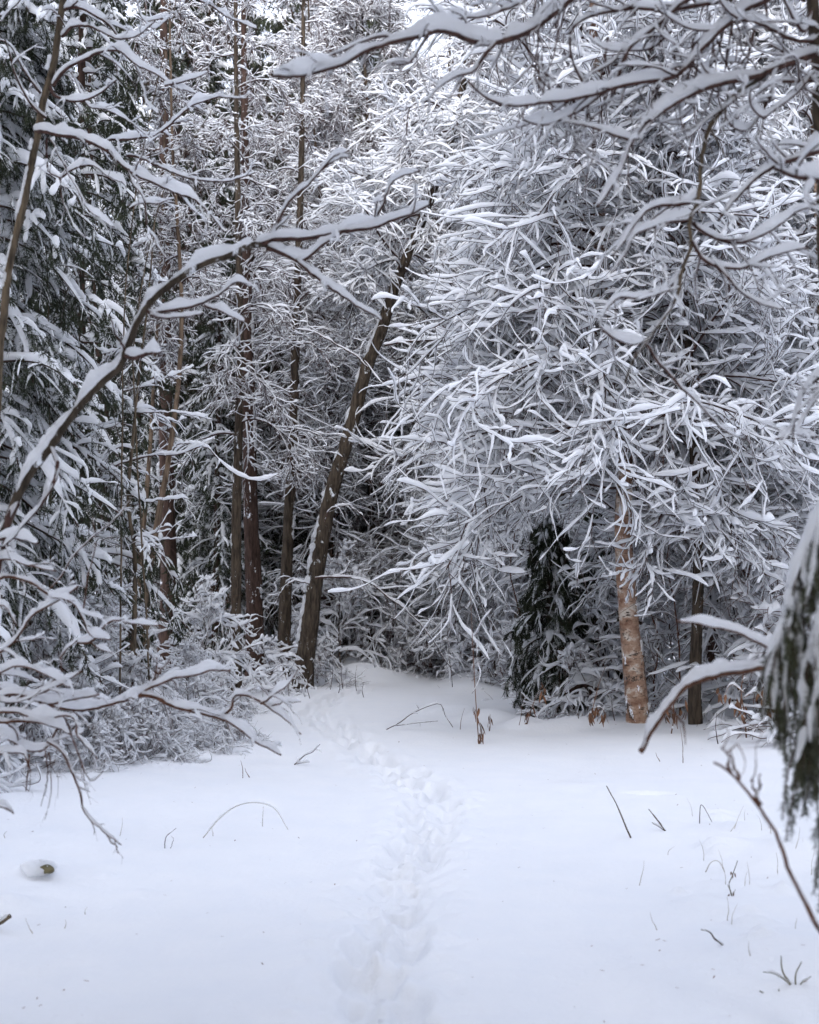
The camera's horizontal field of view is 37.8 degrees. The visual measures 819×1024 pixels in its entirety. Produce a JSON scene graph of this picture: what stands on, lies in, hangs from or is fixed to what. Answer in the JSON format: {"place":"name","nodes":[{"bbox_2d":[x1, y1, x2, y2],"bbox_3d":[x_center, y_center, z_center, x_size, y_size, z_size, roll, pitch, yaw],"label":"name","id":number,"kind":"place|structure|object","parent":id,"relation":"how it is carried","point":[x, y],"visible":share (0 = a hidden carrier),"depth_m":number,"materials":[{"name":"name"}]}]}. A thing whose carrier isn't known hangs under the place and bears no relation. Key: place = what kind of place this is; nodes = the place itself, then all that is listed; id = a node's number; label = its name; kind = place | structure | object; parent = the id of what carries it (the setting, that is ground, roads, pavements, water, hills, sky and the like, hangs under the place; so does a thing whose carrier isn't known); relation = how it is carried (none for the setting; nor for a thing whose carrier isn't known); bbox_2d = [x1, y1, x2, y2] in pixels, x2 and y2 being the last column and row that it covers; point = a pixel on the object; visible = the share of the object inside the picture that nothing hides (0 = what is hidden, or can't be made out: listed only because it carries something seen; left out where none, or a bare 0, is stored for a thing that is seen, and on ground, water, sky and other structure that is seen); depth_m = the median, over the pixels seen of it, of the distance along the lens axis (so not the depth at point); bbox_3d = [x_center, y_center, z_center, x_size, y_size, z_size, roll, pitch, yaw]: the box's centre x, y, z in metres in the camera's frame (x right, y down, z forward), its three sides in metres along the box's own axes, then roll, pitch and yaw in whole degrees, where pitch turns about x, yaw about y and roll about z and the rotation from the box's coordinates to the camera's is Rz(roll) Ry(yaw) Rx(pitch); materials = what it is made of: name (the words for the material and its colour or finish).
{"place":"outdoors","nodes":[
{"label":"outdoors","id":0,"kind":"place"},
{"bbox_2d":[32,0,628,504],"label":"sky","id":1,"kind":"structure","parent":0,"point":[406,6],"materials":[{"name":"white"}]},
{"bbox_2d":[0,636,818,1023],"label":"snow ground","id":2,"kind":"structure","parent":0,"point":[498,870],"depth_m":6.79,"materials":[{"name":"white snow"}]},
{"bbox_2d":[0,677,40,792],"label":"snowy shrub","id":3,"kind":"object","parent":2,"relation":"on","point":[16,782],"visible":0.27,"depth_m":9.17,"materials":[{"name":"white snow"}]},
{"bbox_2d":[20,859,56,876],"bbox_3d":[-2.081,1.998,6.697,0.212,0.098,0.185,0,-4,0],"label":"mossy stone","id":4,"kind":"object","parent":2,"relation":"on","point":[39,868],"visible":1,"depth_m":6.64,"materials":[{"name":"white stone"}]},
{"bbox_2d":[7,595,88,737],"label":"snowy shrub","id":5,"kind":"object","parent":2,"relation":"on","point":[38,642],"visible":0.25,"depth_m":10.81,"materials":[{"name":"white snow"}]},
{"bbox_2d":[0,16,95,625],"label":"spruce tree","id":6,"kind":"object","parent":2,"relation":"on","point":[34,292],"visible":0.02,"depth_m":13.20,"materials":[{"name":"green plant"}]},
{"bbox_2d":[0,653,124,793],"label":"snowy shrub","id":7,"kind":"object","parent":2,"relation":"on","point":[49,732],"visible":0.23,"depth_m":9.87,"materials":[{"name":"white snow"}]},
{"bbox_2d":[16,535,110,688],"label":"snowy shrub","id":8,"kind":"object","parent":2,"relation":"on","point":[89,651],"visible":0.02,"depth_m":11.58,"materials":[{"name":"white snow"}]},
{"bbox_2d":[0,0,147,729],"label":"spruce tree","id":9,"kind":"object","parent":2,"relation":"on","point":[32,363],"visible":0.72,"depth_m":11.20,"materials":[{"name":"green plant"}]},
{"bbox_2d":[20,717,132,777],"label":"snowy shrub","id":10,"kind":"object","parent":2,"relation":"on","point":[99,730],"visible":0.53,"depth_m":10.00,"materials":[{"name":"white snow"}]},
{"bbox_2d":[0,19,172,644],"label":"spruce tree","id":11,"kind":"object","parent":2,"relation":"on","point":[159,480],"visible":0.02,"depth_m":18.23,"materials":[{"name":"grey plant"}]},
{"bbox_2d":[6,664,166,767],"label":"snowy shrub","id":12,"kind":"object","parent":2,"relation":"on","point":[95,684],"visible":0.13,"depth_m":10.67,"materials":[{"name":"white snow"}]},
{"bbox_2d":[13,612,171,738],"bbox_3d":[-3.642,1.894,11.240,2.238,2.242,2.404,3,-5,-39],"label":"snowy shrub","id":13,"kind":"object","parent":2,"relation":"on","point":[101,658],"visible":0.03,"depth_m":11.04,"materials":[{"name":"white snow"}]},
{"bbox_2d":[2,0,189,688],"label":"spruce tree","id":14,"kind":"object","parent":2,"relation":"on","point":[114,91],"visible":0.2,"depth_m":15.64,"materials":[{"name":"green plant"}]},
{"bbox_2d":[62,576,145,697],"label":"snowy shrub","id":15,"kind":"object","parent":2,"relation":"on","point":[112,609],"visible":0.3,"depth_m":11.93,"materials":[{"name":"white plant"}]},
{"bbox_2d":[45,1,168,680],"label":"tree","id":16,"kind":"object","parent":2,"relation":"on","point":[89,132],"visible":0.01,"depth_m":17.94,"materials":[{"name":"grey plant"}]},
{"bbox_2d":[46,702,172,769],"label":"snowy shrub","id":17,"kind":"object","parent":2,"relation":"on","point":[123,727],"visible":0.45,"depth_m":10.47,"materials":[{"name":"white snow"}]},
{"bbox_2d":[88,582,149,693],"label":"snowy shrub","id":18,"kind":"object","parent":2,"relation":"on","point":[126,589],"visible":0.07,"depth_m":12.98,"materials":[{"name":"grey plant"}]},
{"bbox_2d":[0,0,257,414],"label":"leaning tree","id":19,"kind":"object","parent":2,"relation":"on","point":[63,130],"visible":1,"depth_m":6.14,"materials":[{"name":"white plant"}]},
{"bbox_2d":[81,697,198,764],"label":"snowy shrub","id":20,"kind":"object","parent":2,"relation":"on","point":[147,705],"visible":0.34,"depth_m":10.76,"materials":[{"name":"white snow"}]},
{"bbox_2d":[94,0,192,694],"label":"thin sapling","id":21,"kind":"object","parent":2,"relation":"on","point":[120,537],"visible":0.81,"depth_m":11.59,"materials":[{"name":"brown plant"}]},
{"bbox_2d":[84,0,214,669],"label":"spruce tree","id":22,"kind":"object","parent":2,"relation":"on","point":[155,7],"visible":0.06,"depth_m":24.20,"materials":[{"name":"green plant"}]},
{"bbox_2d":[0,495,301,864],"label":"spreading bush","id":23,"kind":"object","parent":2,"relation":"on","point":[48,695],"visible":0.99,"depth_m":4.89,"materials":[{"name":"white plant"}]},
{"bbox_2d":[95,643,209,746],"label":"snowy shrub","id":24,"kind":"object","parent":2,"relation":"on","point":[135,674],"visible":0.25,"depth_m":11.73,"materials":[{"name":"white snow"}]},
{"bbox_2d":[106,52,209,654],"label":"birch sapling","id":25,"kind":"object","parent":2,"relation":"on","point":[168,223],"visible":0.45,"depth_m":17.49,"materials":[{"name":"white plant"}]},
{"bbox_2d":[95,0,228,662],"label":"spruce tree","id":26,"kind":"object","parent":2,"relation":"on","point":[203,88],"visible":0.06,"depth_m":26.45,"materials":[{"name":"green plant"}]},
{"bbox_2d":[124,712,199,764],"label":"snowy shrub","id":27,"kind":"object","parent":2,"relation":"on","point":[154,724],"visible":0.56,"depth_m":10.68,"materials":[{"name":"white plant"}]},
{"bbox_2d":[59,225,278,683],"bbox_3d":[-2.444,-0.282,12.010,2.270,5.247,1.115,0,-4,0],"label":"bent sapling","id":28,"kind":"object","parent":2,"relation":"on","point":[143,408],"visible":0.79,"depth_m":11.99,"materials":[{"name":"white plant"}]},
{"bbox_2d":[118,83,226,714],"bbox_3d":[-2.334,-0.805,11.641,1.059,6.698,0.682,0,-4,-6],"label":"thin sapling","id":29,"kind":"object","parent":2,"relation":"on","point":[145,601],"visible":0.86,"depth_m":11.59,"materials":[{"name":"brown plant"}]},
{"bbox_2d":[129,691,219,762],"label":"snowy shrub","id":30,"kind":"object","parent":2,"relation":"on","point":[176,714],"visible":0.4,"depth_m":11.13,"materials":[{"name":"white snow"}]},
{"bbox_2d":[87,0,262,674],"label":"pine tree","id":31,"kind":"object","parent":2,"relation":"on","point":[170,519],"visible":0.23,"depth_m":21.91,"materials":[{"name":"brown plant"}]},
{"bbox_2d":[152,631,212,720],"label":"snowy shrub","id":32,"kind":"object","parent":2,"relation":"on","point":[194,654],"visible":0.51,"depth_m":12.68,"materials":[{"name":"white snow"}]},
{"bbox_2d":[122,0,248,660],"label":"birch sapling","id":33,"kind":"object","parent":2,"relation":"on","point":[150,46],"visible":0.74,"depth_m":16.89,"materials":[{"name":"white plant"}]},
{"bbox_2d":[150,204,231,670],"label":"spruce tree","id":34,"kind":"object","parent":2,"relation":"on","point":[192,252],"visible":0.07,"depth_m":25.09,"materials":[{"name":"grey plant"}]},
{"bbox_2d":[118,0,279,613],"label":"spruce tree","id":35,"kind":"object","parent":2,"relation":"on","point":[223,65],"visible":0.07,"depth_m":27.31,"materials":[{"name":"white plant"}]},
{"bbox_2d":[165,641,248,720],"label":"snowy shrub","id":36,"kind":"object","parent":2,"relation":"on","point":[215,674],"visible":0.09,"depth_m":13.92,"materials":[{"name":"white snow"}]},
{"bbox_2d":[148,1,265,640],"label":"tree","id":37,"kind":"object","parent":2,"relation":"on","point":[216,84],"visible":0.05,"depth_m":27.45,"materials":[{"name":"grey plant"}]},
{"bbox_2d":[137,573,277,704],"bbox_3d":[-3.047,2.474,16.717,2.479,3.270,1.990,-2,-5,29],"label":"snowy shrub","id":38,"kind":"object","parent":2,"relation":"on","point":[209,617],"visible":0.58,"depth_m":16.74,"materials":[{"name":"white snow"}]},
{"bbox_2d":[166,706,253,758],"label":"snowy shrub","id":39,"kind":"object","parent":2,"relation":"on","point":[223,732],"visible":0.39,"depth_m":11.37,"materials":[{"name":"white snow"}]},
{"bbox_2d":[156,184,271,683],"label":"spruce tree","id":40,"kind":"object","parent":2,"relation":"on","point":[208,466],"visible":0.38,"depth_m":22.37,"materials":[{"name":"white plant"}]},
{"bbox_2d":[0,147,429,572],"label":"arching tree","id":41,"kind":"object","parent":2,"relation":"on","point":[96,380],"visible":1,"depth_m":4.98,"materials":[{"name":"white plant"}]},
{"bbox_2d":[170,674,265,743],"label":"snowy shrub","id":42,"kind":"object","parent":2,"relation":"on","point":[210,694],"visible":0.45,"depth_m":12.25,"materials":[{"name":"white snow"}]},
{"bbox_2d":[173,90,291,680],"bbox_3d":[-3.584,-2.177,23.704,2.510,12.636,2.665,2,-4,-24],"label":"spruce tree","id":43,"kind":"object","parent":2,"relation":"on","point":[193,358],"visible":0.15,"depth_m":23.46,"materials":[{"name":"grey plant"}]},
{"bbox_2d":[135,0,345,693],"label":"alder tree","id":44,"kind":"object","parent":2,"relation":"on","point":[237,343],"visible":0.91,"depth_m":18.87,"materials":[{"name":"white plant"}]},
{"bbox_2d":[223,683,270,713],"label":"snowy shrub","id":45,"kind":"object","parent":2,"relation":"on","point":[249,706],"visible":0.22,"depth_m":15.80,"materials":[{"name":"white snow"}]},
{"bbox_2d":[218,707,276,746],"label":"snowy shrub","id":46,"kind":"object","parent":2,"relation":"on","point":[241,714],"visible":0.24,"depth_m":12.02,"materials":[{"name":"white snow"}]},
{"bbox_2d":[182,0,338,685],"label":"pine tree","id":47,"kind":"object","parent":2,"relation":"on","point":[253,580],"visible":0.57,"depth_m":20.89,"materials":[{"name":"brown plant"}]},
{"bbox_2d":[232,49,299,473],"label":"spruce tree","id":48,"kind":"object","parent":2,"relation":"on","point":[260,69],"visible":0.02,"depth_m":28.57,"materials":[{"name":"grey plant"}]},
{"bbox_2d":[225,190,321,674],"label":"spruce tree","id":49,"kind":"object","parent":2,"relation":"on","point":[277,564],"visible":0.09,"depth_m":24.40,"materials":[{"name":"brown plant"}]},
{"bbox_2d":[224,631,325,696],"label":"snowy shrub","id":50,"kind":"object","parent":2,"relation":"on","point":[276,667],"visible":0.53,"depth_m":19.43,"materials":[{"name":"white snow"}]},
{"bbox_2d":[205,0,364,683],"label":"alder tree","id":51,"kind":"object","parent":2,"relation":"on","point":[285,596],"visible":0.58,"depth_m":21.38,"materials":[{"name":"brown plant"}]},
{"bbox_2d":[256,8,335,622],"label":"tree","id":52,"kind":"object","parent":2,"relation":"on","point":[275,25],"visible":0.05,"depth_m":30.65,"materials":[{"name":"white plant"}]},
{"bbox_2d":[239,0,362,644],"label":"tree","id":53,"kind":"object","parent":2,"relation":"on","point":[265,23],"visible":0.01,"depth_m":32.76,"materials":[{"name":"white plant"}]},
{"bbox_2d":[175,0,431,656],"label":"slender tree","id":54,"kind":"object","parent":2,"relation":"on","point":[266,505],"visible":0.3,"depth_m":24.02,"materials":[{"name":"white plant"}]},
{"bbox_2d":[268,631,368,688],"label":"snowy shrub","id":55,"kind":"object","parent":2,"relation":"on","point":[319,654],"visible":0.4,"depth_m":20.67,"materials":[{"name":"white snow"}]},
{"bbox_2d":[257,84,417,644],"bbox_3d":[-2.343,-2.909,29.026,6.011,15.959,6.883,0,-4,5],"label":"tree","id":56,"kind":"object","parent":2,"relation":"on","point":[293,186],"depth_m":28.94,"materials":[{"name":"white plant"}]},
{"bbox_2d":[210,0,471,665],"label":"slender tree","id":57,"kind":"object","parent":2,"relation":"on","point":[361,10],"visible":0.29,"depth_m":24.40,"materials":[{"name":"white plant"}]},
{"bbox_2d":[270,538,414,672],"bbox_3d":[-1.188,2.498,22.138,3.030,3.997,2.432,0,-4,0],"label":"snowy shrub","id":58,"kind":"object","parent":2,"relation":"on","point":[333,565],"visible":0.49,"depth_m":21.99,"materials":[{"name":"white snow"}]},
{"bbox_2d":[310,1,405,643],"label":"tree","id":59,"kind":"object","parent":2,"relation":"on","point":[374,64],"visible":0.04,"depth_m":33.51,"materials":[{"name":"white plant"}]},
{"bbox_2d":[291,534,442,672],"bbox_3d":[-0.924,2.536,23.152,3.306,4.360,2.653,-2,-4,22],"label":"snowy shrub","id":60,"kind":"object","parent":2,"relation":"on","point":[407,620],"visible":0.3,"depth_m":22.94,"materials":[{"name":"white snow"}]},
{"bbox_2d":[295,44,453,660],"bbox_3d":[-0.133,-3.457,27.325,6.679,15.068,6.340,3,-5,-34],"label":"tree","id":61,"kind":"object","parent":2,"relation":"on","point":[388,100],"visible":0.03,"depth_m":27.55,"materials":[{"name":"white plant"}]},
{"bbox_2d":[255,0,537,688],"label":"leaning tree","id":62,"kind":"object","parent":2,"relation":"on","point":[403,146],"visible":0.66,"depth_m":20.14,"materials":[{"name":"white plant"}]},
{"bbox_2d":[391,614,483,678],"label":"snowy shrub","id":63,"kind":"object","parent":2,"relation":"on","point":[433,664],"visible":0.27,"depth_m":22.59,"materials":[{"name":"white snow"}]},
{"bbox_2d":[299,0,579,675],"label":"slender tree","id":64,"kind":"object","parent":2,"relation":"on","point":[408,77],"visible":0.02,"depth_m":25.15,"materials":[{"name":"white plant"}]},
{"bbox_2d":[366,55,531,676],"bbox_3d":[1.532,-2.856,22.071,4.676,13.023,9.208,0,-4,0],"label":"slender tree","id":65,"kind":"object","parent":2,"relation":"on","point":[399,339],"visible":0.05,"depth_m":23.15,"materials":[{"name":"white plant"}]},
{"bbox_2d":[383,54,529,599],"bbox_3d":[1.847,-3.077,25.080,4.644,13.322,4.208,2,-4,-28],"label":"tree","id":66,"kind":"object","parent":2,"relation":"on","point":[471,212],"depth_m":24.59,"materials":[{"name":"grey plant"}]},
{"bbox_2d":[407,557,523,679],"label":"snowy shrub","id":67,"kind":"object","parent":2,"relation":"on","point":[460,648],"visible":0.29,"depth_m":21.78,"materials":[{"name":"white snow"}]},
{"bbox_2d":[412,571,533,676],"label":"snowy shrub","id":68,"kind":"object","parent":2,"relation":"on","point":[428,596],"visible":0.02,"depth_m":23.37,"materials":[{"name":"white snow"}]},
{"bbox_2d":[470,593,484,743],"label":"dry stalk","id":69,"kind":"object","parent":2,"relation":"on","point":[476,714],"visible":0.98,"depth_m":12.68,"materials":[{"name":"brown plant"}]},
{"bbox_2d":[438,616,541,691],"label":"snowy shrub","id":70,"kind":"object","parent":2,"relation":"on","point":[493,655],"visible":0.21,"depth_m":19.81,"materials":[{"name":"white snow"}]},
{"bbox_2d":[388,188,594,664],"bbox_3d":[1.975,-1.664,22.618,5.231,10.944,4.626,1,-4,-17],"label":"birch tree","id":71,"kind":"object","parent":2,"relation":"on","point":[416,541],"visible":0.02,"depth_m":21.66,"materials":[{"name":"white plant"}]},
{"bbox_2d":[315,0,684,683],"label":"birch tree","id":72,"kind":"object","parent":2,"relation":"on","point":[435,574],"visible":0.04,"depth_m":19.58,"materials":[{"name":"white plant"}]},
{"bbox_2d":[481,495,553,701],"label":"thin sapling","id":73,"kind":"object","parent":2,"relation":"on","point":[509,605],"visible":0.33,"depth_m":16.97,"materials":[{"name":"white plant"}]},
{"bbox_2d":[272,0,818,472],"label":"overhanging tree","id":74,"kind":"object","parent":2,"relation":"on","point":[586,92],"visible":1,"depth_m":4.14,"materials":[{"name":"white plant"}]},
{"bbox_2d":[501,508,603,716],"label":"spruce tree","id":75,"kind":"object","parent":2,"relation":"on","point":[544,569],"visible":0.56,"depth_m":16.15,"materials":[{"name":"green plant"}]},
{"bbox_2d":[328,0,818,723],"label":"birch tree","id":76,"kind":"object","parent":2,"relation":"on","point":[518,328],"visible":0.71,"depth_m":13.18,"materials":[{"name":"white plant"}]},
{"bbox_2d":[564,667,622,696],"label":"shrub","id":77,"kind":"object","parent":2,"relation":"on","point":[577,677],"visible":0.4,"depth_m":15.55,"materials":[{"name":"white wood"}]},
{"bbox_2d":[534,574,657,709],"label":"snowy shrub","id":78,"kind":"object","parent":2,"relation":"on","point":[604,609],"visible":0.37,"depth_m":16.00,"materials":[{"name":"white plant"}]},
{"bbox_2d":[513,642,681,718],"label":"snowy shrub","id":79,"kind":"object","parent":2,"relation":"on","point":[588,667],"visible":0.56,"depth_m":15.36,"materials":[{"name":"white plant"}]},
{"bbox_2d":[588,666,608,726],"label":"withered plant","id":80,"kind":"object","parent":2,"relation":"on","point":[592,714],"visible":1,"depth_m":13.52,"materials":[{"name":"brown plant"}]},
{"bbox_2d":[565,479,649,681],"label":"tree","id":81,"kind":"object","parent":2,"relation":"on","point":[593,571],"visible":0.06,"depth_m":17.64,"materials":[{"name":"green plant"}]},
{"bbox_2d":[593,549,709,706],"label":"thin sapling","id":82,"kind":"object","parent":2,"relation":"on","point":[609,636],"visible":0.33,"depth_m":15.20,"materials":[{"name":"white plant"}]},
{"bbox_2d":[610,518,716,719],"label":"thin sapling","id":83,"kind":"object","parent":2,"relation":"on","point":[661,656],"visible":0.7,"depth_m":14.57,"materials":[{"name":"white plant"}]},
{"bbox_2d":[604,547,728,671],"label":"tree","id":84,"kind":"object","parent":2,"relation":"on","point":[674,624],"visible":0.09,"depth_m":15.79,"materials":[{"name":"white plant"}]},
{"bbox_2d":[600,618,743,714],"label":"snowy shrub","id":85,"kind":"object","parent":2,"relation":"on","point":[649,662],"visible":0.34,"depth_m":15.20,"materials":[{"name":"white snow"}]},
{"bbox_2d":[535,0,817,718],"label":"birch tree","id":86,"kind":"object","parent":2,"relation":"on","point":[580,541],"visible":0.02,"depth_m":15.02,"materials":[{"name":"white plant"}]},
{"bbox_2d":[536,6,818,724],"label":"birch tree","id":87,"kind":"object","parent":2,"relation":"on","point":[705,517],"visible":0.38,"depth_m":13.21,"materials":[{"name":"white plant"}]},
{"bbox_2d":[639,551,767,686],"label":"snowy shrub","id":88,"kind":"object","parent":2,"relation":"on","point":[673,641],"visible":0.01,"depth_m":17.47,"materials":[{"name":"white plant"}]},
{"bbox_2d":[590,0,818,680],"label":"birch tree","id":89,"kind":"object","parent":2,"relation":"on","point":[805,122],"visible":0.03,"depth_m":15.07,"materials":[{"name":"white plant"}]},
{"bbox_2d":[638,614,798,753],"bbox_3d":[1.013,0.865,3.609,0.649,1.108,0.114,0,-4,0],"label":"fallen branch","id":90,"kind":"object","parent":2,"relation":"on","point":[716,668],"visible":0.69,"depth_m":3.59,"materials":[{"name":"white plant"}]},
{"bbox_2d":[644,478,802,685],"bbox_3d":[4.744,1.909,15.612,3.857,5.087,3.096,-3,-5,36],"label":"snowy shrub","id":91,"kind":"object","parent":2,"relation":"on","point":[680,612],"visible":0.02,"depth_m":15.85,"materials":[{"name":"white plant"}]},
{"bbox_2d":[656,525,808,726],"bbox_3d":[4.106,2.015,14.191,2.432,3.997,3.030,-3,-5,33],"label":"snowy shrub","id":92,"kind":"object","parent":2,"relation":"on","point":[730,639],"visible":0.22,"depth_m":14.06,"materials":[{"name":"white plant"}]},
{"bbox_2d":[708,534,759,718],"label":"tree","id":93,"kind":"object","parent":2,"relation":"on","point":[742,621],"visible":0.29,"depth_m":13.96,"materials":[{"name":"white plant"}]},
{"bbox_2d":[665,0,818,658],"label":"birch tree","id":94,"kind":"object","parent":2,"relation":"on","point":[805,320],"visible":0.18,"depth_m":14.43,"materials":[{"name":"white plant"}]},
{"bbox_2d":[716,675,773,737],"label":"withered plant","id":95,"kind":"object","parent":2,"relation":"on","point":[739,705],"visible":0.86,"depth_m":12.71,"materials":[{"name":"brown plant"}]},
{"bbox_2d":[681,498,816,738],"bbox_3d":[4.354,1.977,13.210,2.653,4.360,3.306,-2,-4,23],"label":"snowy shrub","id":96,"kind":"object","parent":2,"relation":"on","point":[777,577],"visible":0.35,"depth_m":13.31,"materials":[{"name":"white plant"}]},
{"bbox_2d":[703,592,813,746],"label":"snowy shrub","id":97,"kind":"object","parent":2,"relation":"on","point":[774,610],"visible":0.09,"depth_m":12.89,"materials":[{"name":"white snow"}]},
{"bbox_2d":[713,718,818,931],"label":"bare sapling","id":98,"kind":"object","parent":2,"relation":"on","point":[758,803],"visible":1,"depth_m":2.90,"materials":[{"name":"brown plant"}]},
{"bbox_2d":[754,499,818,913],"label":"spruce tree","id":99,"kind":"object","parent":2,"relation":"on","point":[787,640],"visible":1,"depth_m":3.06,"materials":[{"name":"green plant"}]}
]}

